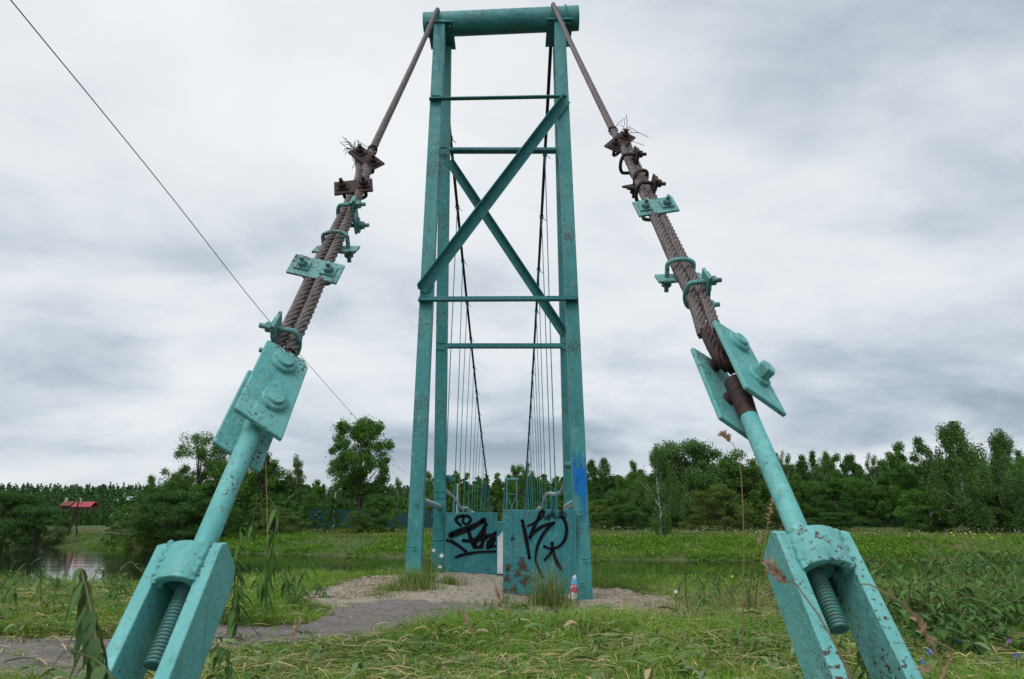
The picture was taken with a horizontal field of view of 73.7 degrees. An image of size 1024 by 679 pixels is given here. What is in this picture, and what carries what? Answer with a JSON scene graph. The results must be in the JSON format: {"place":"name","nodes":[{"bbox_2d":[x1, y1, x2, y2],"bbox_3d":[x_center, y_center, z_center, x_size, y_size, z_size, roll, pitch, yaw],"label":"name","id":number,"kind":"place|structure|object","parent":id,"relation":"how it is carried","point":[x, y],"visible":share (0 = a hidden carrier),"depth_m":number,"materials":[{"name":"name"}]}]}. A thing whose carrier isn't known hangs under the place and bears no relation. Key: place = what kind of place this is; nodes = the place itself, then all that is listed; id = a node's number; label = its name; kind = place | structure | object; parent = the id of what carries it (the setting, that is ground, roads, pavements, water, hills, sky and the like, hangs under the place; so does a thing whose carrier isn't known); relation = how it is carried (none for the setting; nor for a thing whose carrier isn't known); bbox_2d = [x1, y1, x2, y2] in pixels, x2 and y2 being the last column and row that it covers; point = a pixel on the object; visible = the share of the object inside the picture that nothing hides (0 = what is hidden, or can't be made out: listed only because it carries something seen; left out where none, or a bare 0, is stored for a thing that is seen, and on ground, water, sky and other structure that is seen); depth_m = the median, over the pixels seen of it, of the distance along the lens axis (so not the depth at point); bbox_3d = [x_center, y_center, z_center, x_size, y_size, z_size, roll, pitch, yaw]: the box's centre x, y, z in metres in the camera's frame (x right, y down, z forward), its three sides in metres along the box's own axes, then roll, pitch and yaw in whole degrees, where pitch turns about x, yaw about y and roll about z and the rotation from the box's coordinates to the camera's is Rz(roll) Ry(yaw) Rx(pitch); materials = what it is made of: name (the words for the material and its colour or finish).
{"place":"outdoors","nodes":[
{"label":"outdoors","id":0,"kind":"place"},
{"bbox_2d":[0,599,499,678],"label":"path","id":1,"kind":"structure","parent":0,"point":[360,620],"depth_m":4.39,"materials":[{"name":"grey gravel"}]},
{"bbox_2d":[0,546,1023,585],"bbox_3d":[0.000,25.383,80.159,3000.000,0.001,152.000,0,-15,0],"label":"water","id":2,"kind":"structure","parent":0,"point":[72,560],"depth_m":63.17,"materials":[{"name":"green liquid"}]},
{"bbox_2d":[0,511,1023,678],"bbox_3d":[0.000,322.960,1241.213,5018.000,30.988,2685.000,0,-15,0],"label":"ground","id":3,"kind":"structure","parent":0,"point":[100,527],"depth_m":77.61,"materials":[{"name":"green plant"}]},
{"bbox_2d":[0,563,32,628],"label":"bank weed","id":4,"kind":"object","parent":3,"relation":"on","point":[18,580],"visible":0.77,"depth_m":4.33,"materials":[{"name":"green plant"}]},
{"bbox_2d":[0,487,49,547],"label":"tree","id":5,"kind":"object","parent":3,"relation":"on","point":[17,500],"visible":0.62,"depth_m":109.21,"materials":[{"name":"green plant"}]},
{"bbox_2d":[0,504,73,547],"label":"tree","id":6,"kind":"object","parent":3,"relation":"on","point":[35,519],"visible":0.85,"depth_m":107.50,"materials":[{"name":"green plant"}]},
{"bbox_2d":[28,558,56,614],"bbox_3d":[-3.188,1.748,4.616,0.180,0.521,0.204,-13,-20,40],"label":"bank weed","id":7,"kind":"object","parent":3,"relation":"on","point":[39,585],"visible":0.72,"depth_m":4.61,"materials":[{"name":"green plant"}]},
{"bbox_2d":[38,567,67,617],"bbox_3d":[-2.944,1.691,4.420,0.207,0.412,0.163,-9,-17,29],"label":"bank weed","id":8,"kind":"object","parent":3,"relation":"on","point":[54,596],"visible":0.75,"depth_m":4.42,"materials":[{"name":"green plant"}]},
{"bbox_2d":[0,508,115,525],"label":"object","id":9,"kind":"object","parent":3,"relation":"on","point":[98,518],"visible":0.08,"depth_m":224.16,"materials":[{"name":"green plant"}]},
{"bbox_2d":[46,649,115,678],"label":"nettle plant","id":10,"kind":"object","parent":3,"relation":"on","point":[100,670],"visible":1,"depth_m":1.38,"materials":[{"name":"green plant"}]},
{"bbox_2d":[70,498,98,522],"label":"house","id":11,"kind":"structure","parent":3,"relation":"on","point":[89,505],"depth_m":268.22,"materials":[{"name":"red metal"}]},
{"bbox_2d":[64,567,108,678],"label":"nettle plant","id":12,"kind":"object","parent":3,"relation":"on","point":[86,628],"visible":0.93,"depth_m":1.45,"materials":[{"name":"green plant"}]},
{"bbox_2d":[112,498,171,547],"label":"tree","id":13,"kind":"object","parent":3,"relation":"on","point":[135,539],"visible":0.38,"depth_m":98.80,"materials":[{"name":"green plant"}]},
{"bbox_2d":[129,475,160,527],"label":"tree","id":14,"kind":"object","parent":3,"relation":"on","point":[150,482],"visible":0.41,"depth_m":109.44,"materials":[{"name":"green plant"}]},
{"bbox_2d":[100,488,209,547],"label":"tree","id":15,"kind":"object","parent":3,"relation":"on","point":[182,500],"visible":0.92,"depth_m":95.41,"materials":[{"name":"green plant"}]},
{"bbox_2d":[153,430,229,503],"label":"tree","id":16,"kind":"object","parent":3,"relation":"on","point":[202,456],"visible":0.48,"depth_m":125.09,"materials":[{"name":"green plant"}]},
{"bbox_2d":[156,497,248,540],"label":"tree","id":17,"kind":"object","parent":3,"relation":"on","point":[233,513],"visible":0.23,"depth_m":100.30,"materials":[{"name":"green plant"}]},
{"bbox_2d":[101,489,308,541],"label":"bank thicket","id":18,"kind":"object","parent":3,"relation":"on","point":[119,508],"visible":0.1,"depth_m":112.55,"materials":[{"name":"green plant"}]},
{"bbox_2d":[207,636,224,678],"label":"bank weed","id":19,"kind":"object","parent":3,"relation":"on","point":[216,658],"visible":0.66,"depth_m":2.77,"materials":[{"name":"green plant"}]},
{"bbox_2d":[212,649,237,678],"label":"bank weed","id":20,"kind":"object","parent":3,"relation":"on","point":[227,670],"visible":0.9,"depth_m":2.66,"materials":[{"name":"green plant"}]},
{"bbox_2d":[187,453,288,528],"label":"willow tree","id":21,"kind":"object","parent":3,"relation":"on","point":[204,487],"visible":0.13,"depth_m":120.87,"materials":[{"name":"green plant"}]},
{"bbox_2d":[222,526,255,626],"bbox_3d":[-1.839,1.628,4.546,0.292,0.744,0.253,0,-15,0],"label":"mugwort plant","id":22,"kind":"object","parent":3,"relation":"on","point":[237,609],"visible":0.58,"depth_m":4.56,"materials":[{"name":"green plant"}]},
{"bbox_2d":[221,559,259,638],"bbox_3d":[-1.630,1.571,4.027,0.245,0.532,0.244,-10,-18,33],"label":"mugwort plant","id":23,"kind":"object","parent":3,"relation":"on","point":[232,626],"visible":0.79,"depth_m":4.02,"materials":[{"name":"green plant"}]},
{"bbox_2d":[0,482,502,512],"bbox_3d":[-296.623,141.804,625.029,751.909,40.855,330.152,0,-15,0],"label":"woodland","id":24,"kind":"object","parent":3,"relation":"on","point":[102,496],"visible":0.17,"depth_m":519.02,"materials":[{"name":"green plant"}]},
{"bbox_2d":[237,450,285,518],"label":"tree","id":25,"kind":"object","parent":3,"relation":"on","point":[271,467],"visible":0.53,"depth_m":118.47,"materials":[{"name":"green plant"}]},
{"bbox_2d":[247,498,281,621],"bbox_3d":[-1.767,1.637,4.836,0.224,0.967,1.542,5,-16,-18],"label":"nettle plant","id":26,"kind":"object","parent":3,"relation":"on","point":[268,569],"visible":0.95,"depth_m":4.37,"materials":[{"name":"green plant"}]},
{"bbox_2d":[237,505,310,536],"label":"tree","id":27,"kind":"object","parent":3,"relation":"on","point":[290,519],"visible":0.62,"depth_m":103.94,"materials":[{"name":"green plant"}]},
{"bbox_2d":[263,469,326,528],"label":"willow tree","id":28,"kind":"object","parent":3,"relation":"on","point":[312,499],"visible":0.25,"depth_m":125.91,"materials":[{"name":"green plant"}]},
{"bbox_2d":[284,451,308,520],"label":"tree","id":29,"kind":"object","parent":3,"relation":"on","point":[297,468],"visible":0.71,"depth_m":123.87,"materials":[{"name":"green plant"}]},
{"bbox_2d":[307,479,330,509],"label":"tree","id":30,"kind":"object","parent":3,"relation":"on","point":[319,491],"visible":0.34,"depth_m":165.77,"materials":[{"name":"green plant"}]},
{"bbox_2d":[317,497,347,532],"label":"spruce tree","id":31,"kind":"object","parent":3,"relation":"on","point":[334,513],"visible":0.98,"depth_m":119.90,"materials":[{"name":"green plant"}]},
{"bbox_2d":[328,474,358,509],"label":"tree","id":32,"kind":"object","parent":3,"relation":"on","point":[344,495],"visible":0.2,"depth_m":170.41,"materials":[{"name":"green plant"}]},
{"bbox_2d":[340,510,373,533],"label":"bush","id":33,"kind":"object","parent":3,"relation":"on","point":[354,514],"visible":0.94,"depth_m":115.31,"materials":[{"name":"green plant"}]},
{"bbox_2d":[324,413,396,515],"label":"tree","id":34,"kind":"object","parent":3,"relation":"on","point":[344,463],"visible":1,"depth_m":121.90,"materials":[{"name":"green plant"}]},
{"bbox_2d":[308,510,432,529],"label":"metal fence","id":35,"kind":"object","parent":3,"relation":"on","point":[402,517],"visible":0.19,"depth_m":145.11,"materials":[{"name":"grey metal"}]},
{"bbox_2d":[354,480,396,508],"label":"tree","id":36,"kind":"object","parent":3,"relation":"on","point":[385,489],"visible":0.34,"depth_m":160.28,"materials":[{"name":"green plant"}]},
{"bbox_2d":[347,493,406,532],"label":"bush","id":37,"kind":"object","parent":3,"relation":"on","point":[384,514],"visible":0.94,"depth_m":117.28,"materials":[{"name":"green plant"}]},
{"bbox_2d":[392,476,405,509],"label":"tree","id":38,"kind":"object","parent":3,"relation":"on","point":[399,489],"visible":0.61,"depth_m":155.68,"materials":[{"name":"green plant"}]},
{"bbox_2d":[302,498,563,528],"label":"thicket","id":39,"kind":"object","parent":3,"relation":"on","point":[341,506],"visible":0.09,"depth_m":152.01,"materials":[{"name":"green plant"}]},
{"bbox_2d":[456,478,466,512],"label":"street lamp","id":40,"kind":"object","parent":3,"relation":"on","point":[457,493],"visible":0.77,"depth_m":124.89,"materials":[{"name":"grey metal"}]},
{"bbox_2d":[10,0,449,482],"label":"overhead wire","id":41,"kind":"object","parent":40,"relation":"attached to","point":[157,179],"visible":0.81,"depth_m":15.56,"materials":[{"name":"black metal"}]},
{"bbox_2d":[464,485,489,512],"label":"tree","id":42,"kind":"object","parent":3,"relation":"on","point":[475,489],"visible":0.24,"depth_m":170.79,"materials":[{"name":"green plant"}]},
{"bbox_2d":[471,482,498,512],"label":"tree","id":43,"kind":"object","parent":3,"relation":"on","point":[486,494],"visible":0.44,"depth_m":171.23,"materials":[{"name":"green plant"}]},
{"bbox_2d":[302,572,681,618],"bbox_3d":[-0.084,2.938,7.816,4.025,0.327,4.550,0,-15,0],"label":"concrete pad","id":44,"kind":"object","parent":3,"relation":"on","point":[460,597],"visible":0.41,"depth_m":7.13,"materials":[{"name":"grey concrete"}]},
{"bbox_2d":[307,572,683,613],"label":"gravel","id":45,"kind":"structure","parent":44,"relation":"on","point":[358,585],"depth_m":7.42,"materials":[{"name":"grey gravel"}]},
{"bbox_2d":[405,4,592,599],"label":"bridge tower","id":46,"kind":"structure","parent":44,"relation":"on","point":[463,542],"depth_m":9.76,"materials":[{"name":"teal metal"}]},
{"bbox_2d":[429,2,563,575],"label":"suspension bridge","id":47,"kind":"structure","parent":3,"relation":"on","point":[555,493],"depth_m":16.83,"materials":[{"name":"teal paint"}]},
{"bbox_2d":[104,7,438,678],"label":"anchor stay","id":48,"kind":"object","parent":47,"relation":"attached to","point":[169,622],"visible":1,"depth_m":2.77,"materials":[{"name":"teal paint"}]},
{"bbox_2d":[551,2,922,678],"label":"anchor stay","id":49,"kind":"object","parent":47,"relation":"attached to","point":[823,568],"visible":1,"depth_m":2.57,"materials":[{"name":"teal paint"}]},
{"bbox_2d":[489,476,507,512],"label":"tree","id":50,"kind":"object","parent":3,"relation":"on","point":[497,488],"visible":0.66,"depth_m":171.51,"materials":[{"name":"green plant"}]},
{"bbox_2d":[496,474,518,508],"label":"tree","id":51,"kind":"object","parent":3,"relation":"on","point":[501,492],"visible":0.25,"depth_m":171.49,"materials":[{"name":"green plant"}]},
{"bbox_2d":[0,549,1023,663],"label":"undergrowth","id":52,"kind":"object","parent":3,"relation":"on","point":[940,633],"depth_m":4.53,"materials":[{"name":"green plant"}]},
{"bbox_2d":[7,526,1023,560],"bbox_3d":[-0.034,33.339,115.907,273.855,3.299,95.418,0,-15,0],"label":"bank grass","id":53,"kind":"structure","parent":3,"relation":"on","point":[977,537],"depth_m":84.24,"materials":[{"name":"green plant"}]},
{"bbox_2d":[507,463,536,509],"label":"tree","id":54,"kind":"object","parent":3,"relation":"on","point":[515,472],"visible":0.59,"depth_m":160.58,"materials":[{"name":"green plant"}]},
{"bbox_2d":[586,458,604,512],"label":"tree","id":55,"kind":"object","parent":3,"relation":"on","point":[592,469],"visible":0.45,"depth_m":190.78,"materials":[{"name":"green plant"}]},
{"bbox_2d":[588,475,605,522],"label":"spruce tree","id":56,"kind":"object","parent":3,"relation":"on","point":[595,483],"visible":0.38,"depth_m":176.95,"materials":[{"name":"green plant"}]},
{"bbox_2d":[589,505,614,529],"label":"tree","id":57,"kind":"object","parent":3,"relation":"on","point":[593,516],"visible":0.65,"depth_m":134.60,"materials":[{"name":"green plant"}]},
{"bbox_2d":[593,457,618,499],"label":"tree","id":58,"kind":"object","parent":3,"relation":"on","point":[606,471],"visible":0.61,"depth_m":191.79,"materials":[{"name":"green plant"}]},
{"bbox_2d":[588,499,628,527],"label":"willow tree","id":59,"kind":"object","parent":3,"relation":"on","point":[595,503],"visible":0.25,"depth_m":157.72,"materials":[{"name":"green plant"}]},
{"bbox_2d":[602,493,629,525],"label":"tree","id":60,"kind":"object","parent":3,"relation":"on","point":[612,499],"visible":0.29,"depth_m":157.59,"materials":[{"name":"green plant"}]},
{"bbox_2d":[589,504,659,530],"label":"bush","id":61,"kind":"object","parent":3,"relation":"on","point":[615,511],"visible":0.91,"depth_m":127.06,"materials":[{"name":"green plant"}]},
{"bbox_2d":[611,474,655,526],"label":"tree","id":62,"kind":"object","parent":3,"relation":"on","point":[623,480],"visible":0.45,"depth_m":153.93,"materials":[{"name":"green plant"}]},
{"bbox_2d":[622,459,651,526],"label":"tree","id":63,"kind":"object","parent":3,"relation":"on","point":[634,471],"visible":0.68,"depth_m":142.51,"materials":[{"name":"green plant"}]},
{"bbox_2d":[633,474,658,526],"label":"tree","id":64,"kind":"object","parent":3,"relation":"on","point":[651,482],"visible":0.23,"depth_m":155.02,"materials":[{"name":"green plant"}]},
{"bbox_2d":[426,471,885,522],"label":"forest interior","id":65,"kind":"object","parent":3,"relation":"on","point":[450,486],"visible":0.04,"depth_m":208.11,"materials":[{"name":"green plant"}]},
{"bbox_2d":[629,443,691,535],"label":"birch tree","id":66,"kind":"object","parent":3,"relation":"on","point":[657,458],"visible":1,"depth_m":95.30,"materials":[{"name":"green plant"}]},
{"bbox_2d":[303,527,1021,537],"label":"field weeds","id":67,"kind":"object","parent":3,"relation":"on","point":[649,531],"visible":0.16,"depth_m":108.59,"materials":[{"name":"green plant"}]},
{"bbox_2d":[647,437,745,528],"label":"willow tree","id":68,"kind":"object","parent":3,"relation":"on","point":[693,448],"visible":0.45,"depth_m":134.50,"materials":[{"name":"green plant"}]},
{"bbox_2d":[677,483,753,531],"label":"tree","id":69,"kind":"object","parent":3,"relation":"on","point":[716,521],"visible":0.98,"depth_m":122.70,"materials":[{"name":"green plant"}]},
{"bbox_2d":[686,448,771,527],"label":"willow tree","id":70,"kind":"object","parent":3,"relation":"on","point":[733,467],"visible":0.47,"depth_m":136.65,"materials":[{"name":"green plant"}]},
{"bbox_2d":[739,465,743,678],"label":"grass stalk","id":71,"kind":"object","parent":3,"relation":"on","point":[743,585],"depth_m":2.07,"materials":[{"name":"brown plant"}]},
{"bbox_2d":[730,463,799,528],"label":"willow tree","id":72,"kind":"object","parent":3,"relation":"on","point":[757,475],"visible":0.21,"depth_m":140.60,"materials":[{"name":"green plant"}]},
{"bbox_2d":[756,498,783,529],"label":"tree","id":73,"kind":"object","parent":3,"relation":"on","point":[776,525],"visible":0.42,"depth_m":129.34,"materials":[{"name":"green plant"}]},
{"bbox_2d":[778,450,796,489],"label":"tree","id":74,"kind":"object","parent":3,"relation":"on","point":[790,467],"visible":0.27,"depth_m":165.31,"materials":[{"name":"green plant"}]},
{"bbox_2d":[610,504,997,527],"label":"forest undergrowth","id":75,"kind":"object","parent":3,"relation":"on","point":[901,521],"visible":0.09,"depth_m":162.22,"materials":[{"name":"green plant"}]},
{"bbox_2d":[789,473,819,517],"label":"tree","id":76,"kind":"object","parent":3,"relation":"on","point":[797,478],"visible":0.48,"depth_m":157.12,"materials":[{"name":"green plant"}]},
{"bbox_2d":[761,555,851,678],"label":"grass stalk","id":77,"kind":"object","parent":3,"relation":"on","point":[775,571],"depth_m":1.42,"materials":[{"name":"brown plant"}]},
{"bbox_2d":[790,458,825,522],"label":"spruce tree","id":78,"kind":"object","parent":3,"relation":"on","point":[799,468],"visible":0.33,"depth_m":174.84,"materials":[{"name":"green plant"}]},
{"bbox_2d":[801,465,822,522],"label":"tree","id":79,"kind":"object","parent":3,"relation":"on","point":[815,475],"visible":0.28,"depth_m":173.03,"materials":[{"name":"green plant"}]},
{"bbox_2d":[793,479,837,523],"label":"tree","id":80,"kind":"object","parent":3,"relation":"on","point":[814,498],"visible":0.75,"depth_m":155.79,"materials":[{"name":"green plant"}]},
{"bbox_2d":[805,448,826,511],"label":"spruce tree","id":81,"kind":"object","parent":3,"relation":"on","point":[812,460],"visible":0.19,"depth_m":190.76,"materials":[{"name":"green plant"}]},
{"bbox_2d":[818,450,841,517],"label":"tree","id":82,"kind":"object","parent":3,"relation":"on","point":[824,467],"visible":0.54,"depth_m":169.34,"materials":[{"name":"green plant"}]},
{"bbox_2d":[809,480,864,519],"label":"tree","id":83,"kind":"object","parent":3,"relation":"on","point":[836,486],"visible":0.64,"depth_m":156.99,"materials":[{"name":"green plant"}]},
{"bbox_2d":[825,453,849,499],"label":"tree","id":84,"kind":"object","parent":3,"relation":"on","point":[834,458],"visible":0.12,"depth_m":190.70,"materials":[{"name":"green plant"}]},
{"bbox_2d":[805,511,870,530],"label":"bush","id":85,"kind":"object","parent":3,"relation":"on","point":[834,522],"visible":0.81,"depth_m":122.57,"materials":[{"name":"green plant"}]},
{"bbox_2d":[840,452,862,478],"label":"tree","id":86,"kind":"object","parent":3,"relation":"on","point":[850,465],"visible":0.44,"depth_m":187.82,"materials":[{"name":"green plant"}]},
{"bbox_2d":[827,476,877,526],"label":"tree","id":87,"kind":"object","parent":3,"relation":"on","point":[853,481],"visible":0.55,"depth_m":161.22,"materials":[{"name":"green plant"}]},
{"bbox_2d":[852,650,870,678],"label":"bank weed","id":88,"kind":"object","parent":3,"relation":"on","point":[862,663],"visible":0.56,"depth_m":2.47,"materials":[{"name":"green plant"}]},
{"bbox_2d":[842,482,899,527],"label":"willow tree","id":89,"kind":"object","parent":3,"relation":"on","point":[868,512],"visible":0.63,"depth_m":158.49,"materials":[{"name":"green plant"}]},
{"bbox_2d":[863,452,882,523],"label":"tree","id":90,"kind":"object","parent":3,"relation":"on","point":[871,469],"visible":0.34,"depth_m":167.38,"materials":[{"name":"green plant"}]},
{"bbox_2d":[865,470,906,527],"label":"tree","id":91,"kind":"object","parent":3,"relation":"on","point":[887,514],"visible":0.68,"depth_m":156.88,"materials":[{"name":"green plant"}]},
{"bbox_2d":[873,469,920,523],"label":"tree","id":92,"kind":"object","parent":3,"relation":"on","point":[903,480],"visible":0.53,"depth_m":155.59,"materials":[{"name":"green plant"}]},
{"bbox_2d":[857,583,944,678],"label":"grass stalk","id":93,"kind":"object","parent":3,"relation":"on","point":[935,653],"depth_m":1.59,"materials":[{"name":"brown plant"}]},
{"bbox_2d":[880,440,929,522],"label":"tree","id":94,"kind":"object","parent":3,"relation":"on","point":[897,463],"visible":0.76,"depth_m":155.90,"materials":[{"name":"green plant"}]},
{"bbox_2d":[903,435,947,523],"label":"tree","id":95,"kind":"object","parent":3,"relation":"on","point":[920,447],"visible":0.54,"depth_m":155.57,"materials":[{"name":"green plant"}]},
{"bbox_2d":[891,488,962,532],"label":"willow tree","id":96,"kind":"object","parent":3,"relation":"on","point":[917,504],"visible":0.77,"depth_m":115.58,"materials":[{"name":"green plant"}]},
{"bbox_2d":[909,612,953,678],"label":"grass stalk","id":97,"kind":"object","parent":3,"relation":"on","point":[930,639],"depth_m":1.48,"materials":[{"name":"brown plant"}]},
{"bbox_2d":[917,420,1018,533],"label":"birch tree","id":98,"kind":"object","parent":3,"relation":"on","point":[963,456],"visible":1,"depth_m":108.77,"materials":[{"name":"green plant"}]},
{"bbox_2d":[962,483,1023,531],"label":"willow tree","id":99,"kind":"object","parent":3,"relation":"on","point":[1000,511],"visible":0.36,"depth_m":112.51,"materials":[{"name":"green plant"}]},
{"bbox_2d":[964,428,1023,532],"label":"birch tree","id":100,"kind":"object","parent":3,"relation":"on","point":[1001,449],"visible":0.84,"depth_m":113.67,"materials":[{"name":"green plant"}]},
{"bbox_2d":[0,0,1023,491],"label":"sky","id":101,"kind":"structure","parent":0,"point":[850,173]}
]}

